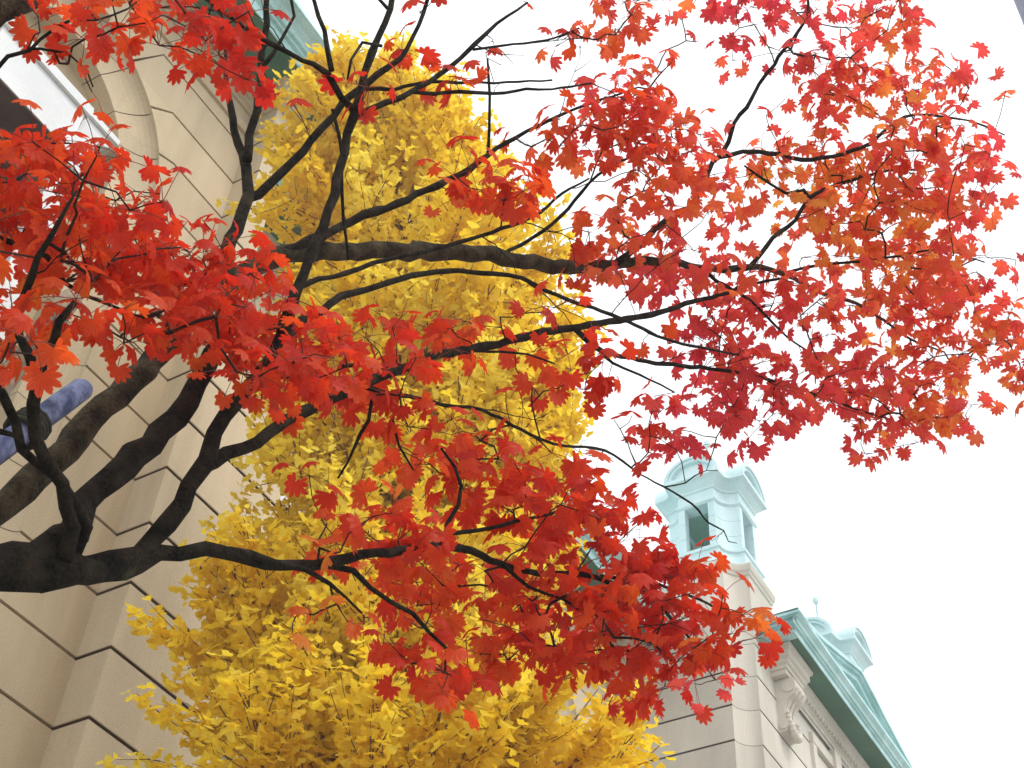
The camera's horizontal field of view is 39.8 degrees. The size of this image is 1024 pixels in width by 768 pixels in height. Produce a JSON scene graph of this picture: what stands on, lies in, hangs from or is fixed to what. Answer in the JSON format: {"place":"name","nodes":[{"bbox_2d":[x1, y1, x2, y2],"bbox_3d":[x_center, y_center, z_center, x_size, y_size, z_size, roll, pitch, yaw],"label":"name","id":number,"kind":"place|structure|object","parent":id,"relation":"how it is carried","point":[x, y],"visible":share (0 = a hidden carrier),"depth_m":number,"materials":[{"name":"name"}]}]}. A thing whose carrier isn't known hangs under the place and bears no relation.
{"place":"outdoors","nodes":[
{"label":"outdoors","id":0,"kind":"place"},
{"bbox_2d":[297,0,1023,767],"label":"sky","id":1,"kind":"structure","parent":0,"point":[923,554],"materials":[{"name":"white"}]},
{"label":"ground","id":2,"kind":"structure","parent":0,"visible":0},
{"bbox_2d":[0,288,81,405],"bbox_3d":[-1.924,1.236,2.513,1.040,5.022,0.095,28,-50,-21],"label":"wooden prop","id":3,"kind":"object","parent":2,"relation":"on","point":[10,387],"visible":0.26,"depth_m":4.23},
{"bbox_2d":[0,379,92,464],"bbox_3d":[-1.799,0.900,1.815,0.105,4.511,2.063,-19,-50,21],"label":"wooden prop","id":4,"kind":"object","parent":2,"relation":"on","point":[59,405],"visible":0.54,"depth_m":3.83,"materials":[{"name":"wood"}]},
{"bbox_2d":[95,25,675,767],"bbox_3d":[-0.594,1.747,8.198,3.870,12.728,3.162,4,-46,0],"label":"ginkgo tree","id":5,"kind":"object","parent":2,"relation":"on","point":[277,699],"visible":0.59,"depth_m":8.41,"materials":[{"name":"yellow plant"}]},
{"bbox_2d":[0,0,912,767],"bbox_3d":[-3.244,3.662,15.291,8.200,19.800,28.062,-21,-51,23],"label":"civic hall","id":6,"kind":"structure","parent":2,"relation":"on","point":[76,662],"depth_m":13.59,"materials":[{"name":"stone"}]},
{"bbox_2d":[0,123,38,237],"bbox_3d":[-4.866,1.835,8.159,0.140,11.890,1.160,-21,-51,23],"label":"window","id":7,"kind":"structure","parent":6,"relation":"in","point":[5,165],"depth_m":12.44,"materials":[{"name":"black glass"}]},
{"bbox_2d":[0,0,1023,730],"bbox_3d":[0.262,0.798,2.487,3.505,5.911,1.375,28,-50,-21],"label":"maple tree","id":8,"kind":"object","parent":2,"relation":"on","point":[222,284],"visible":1,"depth_m":3.22,"materials":[{"name":"red plant"}]},
{"bbox_2d":[1014,0,1023,24],"bbox_3d":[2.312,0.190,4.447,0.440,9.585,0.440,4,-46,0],"label":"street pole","id":9,"kind":"object","parent":2,"relation":"on","point":[1019,4],"depth_m":6.45,"materials":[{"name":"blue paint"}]}
]}

